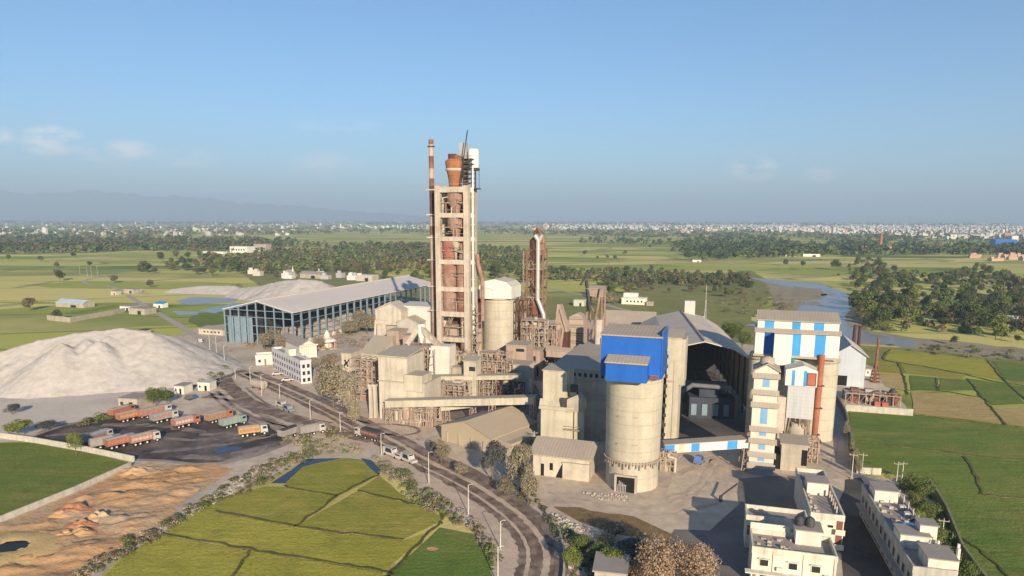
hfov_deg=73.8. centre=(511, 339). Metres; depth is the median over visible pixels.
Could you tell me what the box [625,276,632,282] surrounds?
scrub tree
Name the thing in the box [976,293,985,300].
riverside tree
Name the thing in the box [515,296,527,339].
gap rack
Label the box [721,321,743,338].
dark tree
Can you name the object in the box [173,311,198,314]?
pond
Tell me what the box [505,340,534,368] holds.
electrical room
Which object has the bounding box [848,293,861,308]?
riverside tree
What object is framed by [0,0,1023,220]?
sky
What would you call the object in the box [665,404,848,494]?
service lane
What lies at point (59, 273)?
field tree
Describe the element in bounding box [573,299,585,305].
pale green shed
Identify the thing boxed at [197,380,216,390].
hut
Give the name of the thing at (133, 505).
dirt lot
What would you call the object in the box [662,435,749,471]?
striped conveyor
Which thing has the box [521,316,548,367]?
lattice front rack
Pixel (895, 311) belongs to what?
riverside tree
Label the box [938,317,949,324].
riverside tree
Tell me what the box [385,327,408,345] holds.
pink panel house
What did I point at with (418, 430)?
side track
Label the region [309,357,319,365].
dusty tree
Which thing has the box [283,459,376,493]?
field
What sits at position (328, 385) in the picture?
dusty tree
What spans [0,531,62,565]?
sand rim
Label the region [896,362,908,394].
bund path
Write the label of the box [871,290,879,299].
riverside tree
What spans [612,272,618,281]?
scrub tree
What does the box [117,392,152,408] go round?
concrete hut
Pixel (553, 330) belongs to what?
lattice foot rack
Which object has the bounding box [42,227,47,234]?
town house
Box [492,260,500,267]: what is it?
woodland tree
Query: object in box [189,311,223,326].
wet grass
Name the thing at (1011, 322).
riverside tree
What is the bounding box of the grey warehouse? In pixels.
[837,335,868,387]
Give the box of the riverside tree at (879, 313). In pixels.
[873,309,885,325]
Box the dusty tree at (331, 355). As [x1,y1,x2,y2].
[327,353,337,358]
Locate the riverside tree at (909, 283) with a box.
[904,280,914,286]
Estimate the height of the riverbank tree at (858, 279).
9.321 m
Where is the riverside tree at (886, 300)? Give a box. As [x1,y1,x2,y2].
[879,296,890,305]
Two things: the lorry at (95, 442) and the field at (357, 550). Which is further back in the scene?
the lorry at (95, 442)
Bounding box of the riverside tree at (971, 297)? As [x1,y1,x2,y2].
[961,294,974,301]
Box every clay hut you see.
[968,254,979,257]
[987,257,998,260]
[1006,255,1017,259]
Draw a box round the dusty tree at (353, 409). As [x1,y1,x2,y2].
[345,400,360,425]
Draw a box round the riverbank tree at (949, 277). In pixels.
[945,275,954,284]
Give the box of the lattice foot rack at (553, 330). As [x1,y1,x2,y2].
[543,322,560,365]
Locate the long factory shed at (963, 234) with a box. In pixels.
[947,233,984,237]
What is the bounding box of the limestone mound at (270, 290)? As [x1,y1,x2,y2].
[224,279,334,301]
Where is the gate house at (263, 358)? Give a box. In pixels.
[255,352,272,364]
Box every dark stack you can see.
[852,325,856,342]
[857,326,861,345]
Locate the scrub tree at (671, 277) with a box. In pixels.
[667,273,675,281]
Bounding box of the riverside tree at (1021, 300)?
[1018,297,1023,304]
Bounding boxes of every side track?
[309,394,566,575]
[358,420,420,435]
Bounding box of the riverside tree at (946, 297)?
[938,291,953,306]
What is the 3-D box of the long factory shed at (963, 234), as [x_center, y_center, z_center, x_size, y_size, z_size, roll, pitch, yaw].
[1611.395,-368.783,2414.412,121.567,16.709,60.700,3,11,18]
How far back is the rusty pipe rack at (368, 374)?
226.86 m
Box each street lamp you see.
[427,451,431,484]
[467,484,472,515]
[498,520,505,549]
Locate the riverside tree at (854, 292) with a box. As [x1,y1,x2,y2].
[850,290,860,296]
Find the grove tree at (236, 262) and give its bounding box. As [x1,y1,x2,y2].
[230,258,240,272]
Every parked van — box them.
[210,377,222,383]
[275,399,285,406]
[282,403,294,412]
[382,444,397,457]
[400,450,417,463]
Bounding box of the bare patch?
[427,547,437,550]
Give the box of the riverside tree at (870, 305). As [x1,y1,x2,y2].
[863,300,878,320]
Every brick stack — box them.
[873,400,880,406]
[881,401,888,406]
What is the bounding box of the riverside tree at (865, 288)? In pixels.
[861,285,868,292]
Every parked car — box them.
[271,370,282,375]
[281,376,292,381]
[392,451,402,460]
[693,454,704,464]
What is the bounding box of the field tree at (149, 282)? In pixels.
[146,280,153,285]
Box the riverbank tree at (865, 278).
[860,275,868,282]
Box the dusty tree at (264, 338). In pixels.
[259,333,271,349]
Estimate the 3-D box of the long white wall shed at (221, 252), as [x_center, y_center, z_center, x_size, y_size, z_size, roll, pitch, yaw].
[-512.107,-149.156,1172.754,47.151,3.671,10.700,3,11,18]
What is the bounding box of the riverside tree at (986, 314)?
[980,311,991,327]
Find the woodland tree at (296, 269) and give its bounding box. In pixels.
[294,266,300,273]
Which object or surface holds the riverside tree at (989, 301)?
on the ground at (28, 274)
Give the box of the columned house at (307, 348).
[280,331,317,357]
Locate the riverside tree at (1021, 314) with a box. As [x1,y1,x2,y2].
[1014,308,1023,318]
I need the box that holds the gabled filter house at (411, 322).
[397,315,426,369]
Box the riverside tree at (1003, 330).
[998,321,1009,338]
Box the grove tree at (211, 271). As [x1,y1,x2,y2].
[208,269,216,275]
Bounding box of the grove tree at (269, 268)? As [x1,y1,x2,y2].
[265,264,272,273]
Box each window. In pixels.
[392,335,395,345]
[759,557,769,566]
[787,561,798,570]
[807,373,816,386]
[810,564,822,573]
[887,538,890,549]
[892,545,895,557]
[896,553,899,565]
[901,561,904,573]
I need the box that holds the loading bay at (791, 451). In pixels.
[773,433,809,470]
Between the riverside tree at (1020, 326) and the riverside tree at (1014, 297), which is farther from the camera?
the riverside tree at (1014, 297)
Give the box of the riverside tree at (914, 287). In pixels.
[909,284,919,294]
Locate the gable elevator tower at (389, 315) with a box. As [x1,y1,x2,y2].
[374,300,408,335]
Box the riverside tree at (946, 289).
[943,287,954,292]
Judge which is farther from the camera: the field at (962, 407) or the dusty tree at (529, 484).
the field at (962, 407)
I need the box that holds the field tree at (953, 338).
[949,335,958,342]
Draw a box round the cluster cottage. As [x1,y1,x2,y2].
[299,271,323,278]
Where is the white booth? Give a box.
[865,367,871,375]
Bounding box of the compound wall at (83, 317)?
[47,308,124,322]
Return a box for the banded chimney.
[426,139,436,338]
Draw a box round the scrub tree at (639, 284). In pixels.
[636,282,645,287]
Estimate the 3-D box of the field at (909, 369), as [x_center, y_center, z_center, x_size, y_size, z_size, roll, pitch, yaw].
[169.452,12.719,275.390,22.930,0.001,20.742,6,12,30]
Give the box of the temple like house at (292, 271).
[286,267,299,276]
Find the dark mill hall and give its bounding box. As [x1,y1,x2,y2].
[555,344,606,441]
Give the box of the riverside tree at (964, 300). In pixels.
[959,298,971,303]
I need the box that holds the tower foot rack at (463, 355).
[455,349,480,364]
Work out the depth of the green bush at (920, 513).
132.53 m
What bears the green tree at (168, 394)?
on the yard at (698, 518)
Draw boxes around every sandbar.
[793,286,826,300]
[807,301,820,304]
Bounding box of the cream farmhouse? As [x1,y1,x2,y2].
[621,292,647,304]
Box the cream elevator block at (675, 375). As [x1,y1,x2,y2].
[662,328,687,439]
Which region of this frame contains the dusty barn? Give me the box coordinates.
[439,405,540,455]
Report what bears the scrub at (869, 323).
on the river bank
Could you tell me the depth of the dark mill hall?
186.66 m
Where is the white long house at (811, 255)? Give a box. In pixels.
[803,254,819,256]
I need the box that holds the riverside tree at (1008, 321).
[1006,316,1014,323]
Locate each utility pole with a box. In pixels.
[849,454,857,478]
[894,462,902,485]
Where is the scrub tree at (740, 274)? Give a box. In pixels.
[737,271,744,280]
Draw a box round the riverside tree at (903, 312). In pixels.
[897,307,910,322]
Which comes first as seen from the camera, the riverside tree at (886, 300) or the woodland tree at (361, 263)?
the riverside tree at (886, 300)
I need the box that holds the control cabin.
[776,361,817,434]
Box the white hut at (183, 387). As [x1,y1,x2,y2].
[173,382,192,393]
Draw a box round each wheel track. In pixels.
[44,432,269,440]
[100,423,269,435]
[150,433,276,452]
[174,441,281,460]
[201,393,229,397]
[208,392,279,428]
[208,396,288,426]
[215,391,284,426]
[245,387,333,422]
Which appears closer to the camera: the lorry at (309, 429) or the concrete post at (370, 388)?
the lorry at (309, 429)
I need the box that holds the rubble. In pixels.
[79,451,629,575]
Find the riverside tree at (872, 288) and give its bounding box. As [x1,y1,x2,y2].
[867,286,878,290]
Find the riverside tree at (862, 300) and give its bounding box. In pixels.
[853,296,865,307]
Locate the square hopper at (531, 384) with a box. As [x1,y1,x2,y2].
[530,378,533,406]
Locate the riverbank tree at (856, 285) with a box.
[853,282,861,287]
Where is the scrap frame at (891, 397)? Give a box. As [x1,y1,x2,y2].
[842,386,901,406]
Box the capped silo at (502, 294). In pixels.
[477,277,520,370]
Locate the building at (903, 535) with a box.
[856,480,960,575]
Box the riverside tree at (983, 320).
[979,317,990,330]
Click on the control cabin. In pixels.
(796, 401)
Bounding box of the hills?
[0,190,429,220]
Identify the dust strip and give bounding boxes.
[242,374,530,575]
[250,373,550,575]
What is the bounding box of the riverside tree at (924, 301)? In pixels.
[919,299,929,303]
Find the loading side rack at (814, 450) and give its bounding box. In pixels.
[807,435,819,462]
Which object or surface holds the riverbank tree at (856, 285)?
on the ground at (28, 274)
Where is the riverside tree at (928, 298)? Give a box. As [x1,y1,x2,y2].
[922,296,931,302]
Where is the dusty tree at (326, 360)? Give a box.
[320,356,330,362]
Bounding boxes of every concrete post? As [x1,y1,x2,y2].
[368,383,373,417]
[372,383,377,417]
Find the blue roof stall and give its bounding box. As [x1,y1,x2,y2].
[152,301,168,307]
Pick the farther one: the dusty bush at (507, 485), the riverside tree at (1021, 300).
the riverside tree at (1021, 300)
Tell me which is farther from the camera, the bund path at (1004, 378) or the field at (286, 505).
the bund path at (1004, 378)
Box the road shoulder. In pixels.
[231,370,592,575]
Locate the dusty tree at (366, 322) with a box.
[358,313,374,333]
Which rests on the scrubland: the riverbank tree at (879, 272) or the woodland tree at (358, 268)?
the woodland tree at (358, 268)
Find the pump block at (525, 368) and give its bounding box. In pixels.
[506,359,534,393]
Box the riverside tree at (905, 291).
[900,288,910,294]
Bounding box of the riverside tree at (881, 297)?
[877,292,888,304]
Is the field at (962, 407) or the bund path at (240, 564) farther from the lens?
the field at (962, 407)
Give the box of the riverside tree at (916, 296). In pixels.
[911,293,919,298]
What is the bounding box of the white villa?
[229,246,254,252]
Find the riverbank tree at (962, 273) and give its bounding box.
[959,270,966,277]
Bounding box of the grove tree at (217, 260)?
[213,256,222,265]
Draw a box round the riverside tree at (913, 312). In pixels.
[908,307,919,322]
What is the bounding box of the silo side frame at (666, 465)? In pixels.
[659,448,676,472]
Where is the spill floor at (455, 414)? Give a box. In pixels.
[386,384,542,420]
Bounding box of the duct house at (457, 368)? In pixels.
[451,364,463,393]
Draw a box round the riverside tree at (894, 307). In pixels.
[891,305,900,310]
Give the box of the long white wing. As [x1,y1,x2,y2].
[794,467,844,550]
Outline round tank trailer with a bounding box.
[250,379,267,389]
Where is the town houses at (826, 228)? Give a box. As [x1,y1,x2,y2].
[2,221,1023,233]
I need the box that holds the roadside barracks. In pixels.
[198,325,224,335]
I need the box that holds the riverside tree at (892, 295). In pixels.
[886,291,898,300]
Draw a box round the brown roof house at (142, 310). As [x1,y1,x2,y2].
[128,306,155,314]
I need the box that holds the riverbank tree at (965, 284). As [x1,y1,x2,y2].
[959,282,971,288]
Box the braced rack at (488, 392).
[478,380,501,395]
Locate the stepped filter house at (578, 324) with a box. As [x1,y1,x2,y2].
[569,312,586,347]
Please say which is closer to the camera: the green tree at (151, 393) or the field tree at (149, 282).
the green tree at (151, 393)
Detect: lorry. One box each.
[81,428,112,444]
[88,433,120,448]
[103,432,134,449]
[107,404,134,416]
[115,408,142,422]
[128,429,160,446]
[140,403,171,418]
[149,409,178,423]
[171,414,200,428]
[204,408,232,423]
[218,414,246,428]
[237,423,267,437]
[277,423,302,438]
[296,422,325,436]
[354,425,383,441]
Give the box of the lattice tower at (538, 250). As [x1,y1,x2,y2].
[523,227,547,346]
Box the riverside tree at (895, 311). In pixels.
[892,308,902,320]
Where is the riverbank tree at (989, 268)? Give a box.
[984,265,994,274]
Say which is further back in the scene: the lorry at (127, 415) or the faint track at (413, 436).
the lorry at (127, 415)
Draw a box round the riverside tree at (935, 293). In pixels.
[929,290,940,299]
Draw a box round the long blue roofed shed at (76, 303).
[55,299,94,307]
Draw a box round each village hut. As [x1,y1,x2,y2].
[252,269,263,275]
[283,272,295,278]
[320,273,331,278]
[336,270,344,277]
[347,273,355,279]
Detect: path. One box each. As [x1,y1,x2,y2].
[79,274,140,277]
[82,276,150,293]
[160,532,393,575]
[215,510,403,539]
[230,550,249,575]
[284,485,337,495]
[293,475,379,526]
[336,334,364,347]
[358,490,443,519]
[387,521,442,575]
[547,287,630,310]
[853,439,1023,460]
[882,349,1023,385]
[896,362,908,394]
[909,390,980,397]
[913,414,1023,427]
[963,456,982,494]
[963,538,1008,575]
[966,378,1005,424]
[981,493,1023,498]
[986,359,1023,398]
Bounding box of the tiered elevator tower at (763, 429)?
[747,356,780,474]
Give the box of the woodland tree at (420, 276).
[415,274,423,278]
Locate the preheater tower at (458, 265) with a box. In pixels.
[434,130,484,363]
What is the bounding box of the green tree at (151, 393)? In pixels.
[144,387,166,405]
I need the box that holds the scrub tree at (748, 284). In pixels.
[745,282,752,289]
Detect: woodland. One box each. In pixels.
[0,219,1023,239]
[0,233,429,252]
[200,241,751,285]
[580,232,1023,259]
[851,269,1023,335]
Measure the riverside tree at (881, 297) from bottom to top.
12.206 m
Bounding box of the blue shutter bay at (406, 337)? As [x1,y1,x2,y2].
[401,333,417,344]
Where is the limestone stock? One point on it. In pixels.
(297, 332)
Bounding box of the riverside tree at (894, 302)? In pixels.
[891,300,898,307]
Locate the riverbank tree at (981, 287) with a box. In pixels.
[976,284,984,289]
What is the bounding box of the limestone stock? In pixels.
[258,299,403,338]
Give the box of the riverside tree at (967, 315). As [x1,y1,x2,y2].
[958,310,973,322]
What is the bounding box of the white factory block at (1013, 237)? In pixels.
[1007,236,1018,239]
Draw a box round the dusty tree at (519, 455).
[506,443,532,491]
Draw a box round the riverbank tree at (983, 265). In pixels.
[980,263,986,270]
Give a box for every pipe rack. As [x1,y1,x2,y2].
[349,355,378,402]
[441,379,472,409]
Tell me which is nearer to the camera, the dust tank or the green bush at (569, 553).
the green bush at (569, 553)
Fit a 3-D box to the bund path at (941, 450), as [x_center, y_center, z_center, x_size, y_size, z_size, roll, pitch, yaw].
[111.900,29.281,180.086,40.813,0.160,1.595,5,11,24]
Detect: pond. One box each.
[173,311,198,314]
[176,297,237,304]
[199,303,251,312]
[272,458,338,482]
[361,458,380,474]
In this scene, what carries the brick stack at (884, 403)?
on the ground at (28, 274)
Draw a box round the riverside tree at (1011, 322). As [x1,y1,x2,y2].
[1008,319,1023,330]
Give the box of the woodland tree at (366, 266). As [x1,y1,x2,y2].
[363,264,369,270]
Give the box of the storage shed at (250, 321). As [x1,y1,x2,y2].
[223,275,430,344]
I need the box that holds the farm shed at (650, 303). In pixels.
[646,301,653,305]
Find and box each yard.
[0,296,948,575]
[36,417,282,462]
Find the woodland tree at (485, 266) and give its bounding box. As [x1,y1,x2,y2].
[482,263,487,270]
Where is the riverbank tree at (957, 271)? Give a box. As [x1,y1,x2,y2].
[952,269,960,274]
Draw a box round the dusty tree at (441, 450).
[432,438,451,463]
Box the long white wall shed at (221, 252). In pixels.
[202,251,226,253]
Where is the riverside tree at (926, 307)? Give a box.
[920,304,931,316]
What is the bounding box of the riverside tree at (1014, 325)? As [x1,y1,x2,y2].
[1011,321,1021,330]
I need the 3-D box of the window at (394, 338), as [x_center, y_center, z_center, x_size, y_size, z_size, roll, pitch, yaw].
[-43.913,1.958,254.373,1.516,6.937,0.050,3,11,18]
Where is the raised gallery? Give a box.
[545,346,573,357]
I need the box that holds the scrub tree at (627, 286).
[623,281,631,290]
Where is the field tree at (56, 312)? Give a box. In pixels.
[50,309,61,315]
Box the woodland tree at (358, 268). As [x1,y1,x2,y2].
[353,265,361,272]
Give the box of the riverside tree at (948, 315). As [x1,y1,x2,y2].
[937,312,954,325]
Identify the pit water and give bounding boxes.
[0,541,29,551]
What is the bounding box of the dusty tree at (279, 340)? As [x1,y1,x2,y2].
[274,335,285,346]
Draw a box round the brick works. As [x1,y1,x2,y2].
[860,233,923,248]
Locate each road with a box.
[125,295,257,375]
[217,370,370,441]
[238,372,568,575]
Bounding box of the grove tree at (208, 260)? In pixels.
[205,258,211,266]
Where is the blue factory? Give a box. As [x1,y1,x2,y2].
[990,239,1017,243]
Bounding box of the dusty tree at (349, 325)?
[340,320,360,334]
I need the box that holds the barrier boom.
[719,483,737,501]
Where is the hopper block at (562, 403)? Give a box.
[539,363,586,439]
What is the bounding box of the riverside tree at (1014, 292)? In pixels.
[1006,290,1018,295]
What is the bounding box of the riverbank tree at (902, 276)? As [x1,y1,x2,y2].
[899,273,907,284]
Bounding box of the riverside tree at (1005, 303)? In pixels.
[997,299,1012,307]
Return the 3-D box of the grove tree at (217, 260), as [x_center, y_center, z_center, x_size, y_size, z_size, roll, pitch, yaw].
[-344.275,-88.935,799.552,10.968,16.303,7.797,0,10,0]
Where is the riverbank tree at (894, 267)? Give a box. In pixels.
[890,265,897,271]
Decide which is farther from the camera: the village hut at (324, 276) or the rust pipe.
the village hut at (324, 276)
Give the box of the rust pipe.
[811,354,824,439]
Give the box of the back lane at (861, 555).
[840,477,892,575]
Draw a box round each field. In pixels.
[0,443,127,514]
[104,535,382,575]
[164,510,431,569]
[202,487,337,524]
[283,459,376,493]
[299,492,441,538]
[358,476,417,502]
[393,528,493,575]
[849,411,1023,575]
[877,361,901,372]
[879,373,905,389]
[885,349,1000,379]
[900,363,964,378]
[909,375,935,389]
[911,392,1002,423]
[939,378,973,389]
[970,379,1023,404]
[993,361,1023,381]
[993,407,1023,425]
[1011,385,1023,395]
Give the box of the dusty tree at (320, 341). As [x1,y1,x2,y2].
[314,335,324,345]
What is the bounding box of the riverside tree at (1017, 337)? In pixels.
[1014,335,1021,342]
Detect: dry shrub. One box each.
[842,421,850,434]
[848,439,854,452]
[851,448,858,460]
[853,459,863,472]
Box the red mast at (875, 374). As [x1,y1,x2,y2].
[869,338,880,382]
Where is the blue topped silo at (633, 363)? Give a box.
[600,323,667,493]
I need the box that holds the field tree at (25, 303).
[21,298,37,307]
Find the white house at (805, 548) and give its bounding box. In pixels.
[745,515,837,575]
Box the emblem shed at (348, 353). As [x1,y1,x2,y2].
[340,347,362,371]
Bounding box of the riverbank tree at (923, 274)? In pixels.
[919,272,926,280]
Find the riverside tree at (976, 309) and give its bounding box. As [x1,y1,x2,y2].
[968,303,985,323]
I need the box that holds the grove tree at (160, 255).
[157,252,163,259]
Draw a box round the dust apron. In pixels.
[0,384,197,440]
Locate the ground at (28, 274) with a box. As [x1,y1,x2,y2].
[0,220,1023,575]
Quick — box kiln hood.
[553,304,570,347]
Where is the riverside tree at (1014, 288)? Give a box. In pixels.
[1007,286,1017,295]
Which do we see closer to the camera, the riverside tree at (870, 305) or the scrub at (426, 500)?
the scrub at (426, 500)
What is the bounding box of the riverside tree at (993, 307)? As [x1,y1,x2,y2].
[989,303,999,310]
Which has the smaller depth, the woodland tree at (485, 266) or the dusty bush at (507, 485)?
the dusty bush at (507, 485)
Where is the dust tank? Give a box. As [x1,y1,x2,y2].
[594,319,602,343]
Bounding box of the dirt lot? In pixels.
[0,461,232,575]
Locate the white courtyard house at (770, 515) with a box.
[743,504,807,547]
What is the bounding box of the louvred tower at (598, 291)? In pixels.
[580,274,606,341]
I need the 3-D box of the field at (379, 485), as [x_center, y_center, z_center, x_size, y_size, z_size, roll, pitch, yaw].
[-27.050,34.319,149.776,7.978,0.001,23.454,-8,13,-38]
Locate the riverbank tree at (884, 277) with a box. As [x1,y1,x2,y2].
[880,272,890,283]
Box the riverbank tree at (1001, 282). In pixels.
[996,278,1006,284]
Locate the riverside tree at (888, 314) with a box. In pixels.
[883,306,893,324]
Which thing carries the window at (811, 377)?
in the control cabin
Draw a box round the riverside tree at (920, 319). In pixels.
[916,317,923,325]
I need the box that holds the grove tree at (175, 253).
[173,251,178,256]
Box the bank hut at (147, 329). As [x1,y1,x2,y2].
[139,328,150,331]
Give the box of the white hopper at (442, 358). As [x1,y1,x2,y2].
[422,343,455,374]
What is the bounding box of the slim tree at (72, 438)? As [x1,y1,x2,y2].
[65,431,83,455]
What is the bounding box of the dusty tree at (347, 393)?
[334,373,359,414]
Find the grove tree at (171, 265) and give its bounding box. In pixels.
[167,262,176,270]
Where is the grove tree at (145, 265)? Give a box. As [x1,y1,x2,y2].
[139,260,148,272]
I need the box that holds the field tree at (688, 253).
[683,250,692,256]
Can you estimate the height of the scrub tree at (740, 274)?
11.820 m
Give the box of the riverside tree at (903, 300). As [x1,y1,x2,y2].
[897,295,907,307]
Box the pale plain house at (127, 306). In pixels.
[120,304,140,309]
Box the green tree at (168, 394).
[158,390,174,402]
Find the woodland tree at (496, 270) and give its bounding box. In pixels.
[493,266,499,275]
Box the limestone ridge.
[163,285,240,294]
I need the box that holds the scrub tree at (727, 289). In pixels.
[724,287,730,297]
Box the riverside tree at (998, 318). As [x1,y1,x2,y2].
[987,310,1008,338]
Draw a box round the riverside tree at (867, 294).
[861,290,874,299]
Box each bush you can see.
[2,419,32,434]
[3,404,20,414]
[34,419,59,430]
[454,461,468,473]
[496,475,516,493]
[562,545,582,573]
[568,534,593,548]
[586,541,606,559]
[600,521,626,535]
[600,546,627,558]
[621,536,645,559]
[628,547,664,575]
[634,530,721,575]
[903,474,937,500]
[910,500,943,518]
[913,508,927,517]
[936,527,948,542]
[958,559,982,575]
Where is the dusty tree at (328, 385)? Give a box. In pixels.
[313,361,348,410]
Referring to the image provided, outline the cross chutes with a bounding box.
[405,323,441,370]
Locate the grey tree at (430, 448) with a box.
[428,441,435,450]
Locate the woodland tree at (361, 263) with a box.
[358,260,363,267]
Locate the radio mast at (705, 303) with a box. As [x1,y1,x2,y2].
[703,285,706,317]
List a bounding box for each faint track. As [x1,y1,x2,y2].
[393,430,440,440]
[414,439,433,451]
[549,464,720,508]
[555,498,719,517]
[660,456,716,480]
[668,459,714,498]
[825,418,839,472]
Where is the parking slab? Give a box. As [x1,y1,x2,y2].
[668,476,796,575]
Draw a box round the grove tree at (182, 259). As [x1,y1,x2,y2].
[178,256,185,264]
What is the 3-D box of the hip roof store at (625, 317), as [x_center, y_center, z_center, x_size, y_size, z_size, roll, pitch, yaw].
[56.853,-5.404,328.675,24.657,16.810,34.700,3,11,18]
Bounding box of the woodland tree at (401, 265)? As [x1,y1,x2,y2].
[397,263,403,269]
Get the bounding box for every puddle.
[183,394,198,399]
[212,446,241,453]
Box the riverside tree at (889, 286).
[883,283,893,292]
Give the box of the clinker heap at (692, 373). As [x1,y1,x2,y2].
[663,362,705,401]
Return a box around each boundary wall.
[0,432,134,461]
[0,462,131,521]
[836,393,856,471]
[845,404,912,415]
[856,467,881,474]
[928,478,987,575]
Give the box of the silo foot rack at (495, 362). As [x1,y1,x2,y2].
[480,347,512,394]
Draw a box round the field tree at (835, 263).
[830,259,841,266]
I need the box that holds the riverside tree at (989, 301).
[983,296,998,306]
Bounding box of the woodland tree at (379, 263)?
[375,261,382,270]
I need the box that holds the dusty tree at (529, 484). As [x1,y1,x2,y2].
[520,463,538,502]
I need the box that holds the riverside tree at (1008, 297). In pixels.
[1003,295,1011,300]
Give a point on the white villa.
(243, 249)
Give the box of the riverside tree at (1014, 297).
[1008,294,1017,305]
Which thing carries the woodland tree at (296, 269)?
on the scrubland
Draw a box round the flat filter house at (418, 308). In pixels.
[404,301,431,356]
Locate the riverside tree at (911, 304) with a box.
[904,301,916,315]
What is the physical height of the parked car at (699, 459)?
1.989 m
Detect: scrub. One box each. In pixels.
[69,365,229,428]
[72,446,323,575]
[240,326,371,386]
[282,423,503,562]
[509,486,673,575]
[710,286,1023,359]
[898,472,967,575]
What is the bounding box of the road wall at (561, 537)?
[545,511,564,575]
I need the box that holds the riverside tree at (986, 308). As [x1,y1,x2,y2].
[981,305,989,312]
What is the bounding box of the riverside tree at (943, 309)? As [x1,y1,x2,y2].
[939,307,948,313]
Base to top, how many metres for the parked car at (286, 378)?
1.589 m
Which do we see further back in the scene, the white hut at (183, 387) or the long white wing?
the white hut at (183, 387)
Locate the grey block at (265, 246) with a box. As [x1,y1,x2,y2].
[254,244,271,251]
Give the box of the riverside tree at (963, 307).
[956,303,971,314]
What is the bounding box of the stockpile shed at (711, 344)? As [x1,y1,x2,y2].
[641,300,748,420]
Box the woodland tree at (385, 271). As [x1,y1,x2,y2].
[382,269,388,276]
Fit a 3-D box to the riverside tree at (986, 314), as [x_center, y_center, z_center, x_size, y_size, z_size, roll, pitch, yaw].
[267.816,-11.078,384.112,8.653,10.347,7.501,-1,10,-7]
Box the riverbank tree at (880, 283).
[871,278,883,286]
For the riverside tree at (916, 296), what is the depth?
508.48 m
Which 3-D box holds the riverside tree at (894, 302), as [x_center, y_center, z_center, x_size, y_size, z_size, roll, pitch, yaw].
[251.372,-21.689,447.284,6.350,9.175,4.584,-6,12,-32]
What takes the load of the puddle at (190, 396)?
on the yard at (698, 518)
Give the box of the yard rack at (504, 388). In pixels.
[495,380,524,407]
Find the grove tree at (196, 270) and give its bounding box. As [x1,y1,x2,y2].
[191,268,199,272]
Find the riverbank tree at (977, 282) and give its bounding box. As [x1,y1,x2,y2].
[971,279,983,285]
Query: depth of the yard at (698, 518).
162.09 m
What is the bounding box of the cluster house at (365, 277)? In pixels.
[355,274,378,280]
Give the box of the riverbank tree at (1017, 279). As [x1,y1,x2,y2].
[1010,276,1021,282]
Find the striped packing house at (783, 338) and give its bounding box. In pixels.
[745,309,841,441]
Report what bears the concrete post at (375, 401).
on the ground at (28, 274)
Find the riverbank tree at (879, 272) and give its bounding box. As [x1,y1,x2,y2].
[876,268,884,275]
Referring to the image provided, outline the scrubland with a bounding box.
[240,262,1023,375]
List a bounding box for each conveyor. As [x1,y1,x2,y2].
[384,394,536,431]
[433,373,521,395]
[439,405,501,422]
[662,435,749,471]
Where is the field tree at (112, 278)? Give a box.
[109,275,117,280]
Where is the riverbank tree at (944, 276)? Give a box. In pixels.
[942,272,950,279]
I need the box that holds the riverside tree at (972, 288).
[968,285,976,292]
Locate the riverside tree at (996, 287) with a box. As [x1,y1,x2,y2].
[993,284,1005,296]
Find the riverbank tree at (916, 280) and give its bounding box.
[912,277,919,283]
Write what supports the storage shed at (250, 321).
on the ground at (28, 274)
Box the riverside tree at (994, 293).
[991,289,1003,300]
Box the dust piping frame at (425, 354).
[415,343,432,370]
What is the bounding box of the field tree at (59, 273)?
[53,269,65,279]
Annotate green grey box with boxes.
[462,355,482,395]
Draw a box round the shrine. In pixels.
[317,330,338,349]
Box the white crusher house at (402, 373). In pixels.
[376,345,442,420]
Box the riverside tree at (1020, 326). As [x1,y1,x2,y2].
[1017,316,1023,331]
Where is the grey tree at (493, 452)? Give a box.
[479,439,505,482]
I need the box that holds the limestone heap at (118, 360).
[0,328,243,398]
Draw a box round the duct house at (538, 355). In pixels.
[533,347,544,380]
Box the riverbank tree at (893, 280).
[886,278,897,284]
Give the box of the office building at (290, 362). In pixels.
[271,346,311,383]
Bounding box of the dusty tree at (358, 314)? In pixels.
[351,309,369,325]
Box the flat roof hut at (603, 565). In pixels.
[592,551,629,575]
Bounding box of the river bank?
[766,282,1023,360]
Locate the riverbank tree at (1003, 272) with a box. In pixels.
[999,268,1008,280]
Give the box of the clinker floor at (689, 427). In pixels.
[661,365,746,438]
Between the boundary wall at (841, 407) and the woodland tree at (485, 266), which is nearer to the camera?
the boundary wall at (841, 407)
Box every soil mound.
[47,510,75,517]
[53,502,95,512]
[55,530,72,535]
[64,518,98,528]
[71,527,97,536]
[81,511,108,521]
[115,466,158,476]
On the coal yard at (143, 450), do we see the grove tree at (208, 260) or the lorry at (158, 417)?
the lorry at (158, 417)
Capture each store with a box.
[360,335,393,379]
[529,436,603,481]
[585,339,600,344]
[602,310,656,330]
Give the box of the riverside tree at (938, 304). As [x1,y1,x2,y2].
[935,301,945,311]
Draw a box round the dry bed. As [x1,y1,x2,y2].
[553,506,671,540]
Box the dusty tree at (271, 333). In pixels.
[266,327,281,340]
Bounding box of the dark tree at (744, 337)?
[735,332,753,348]
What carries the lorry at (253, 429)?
on the coal yard at (143, 450)
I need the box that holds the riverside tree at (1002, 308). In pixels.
[993,306,1010,314]
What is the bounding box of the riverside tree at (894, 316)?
[890,313,897,322]
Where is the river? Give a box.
[747,278,916,346]
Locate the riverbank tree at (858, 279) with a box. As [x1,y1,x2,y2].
[854,277,861,283]

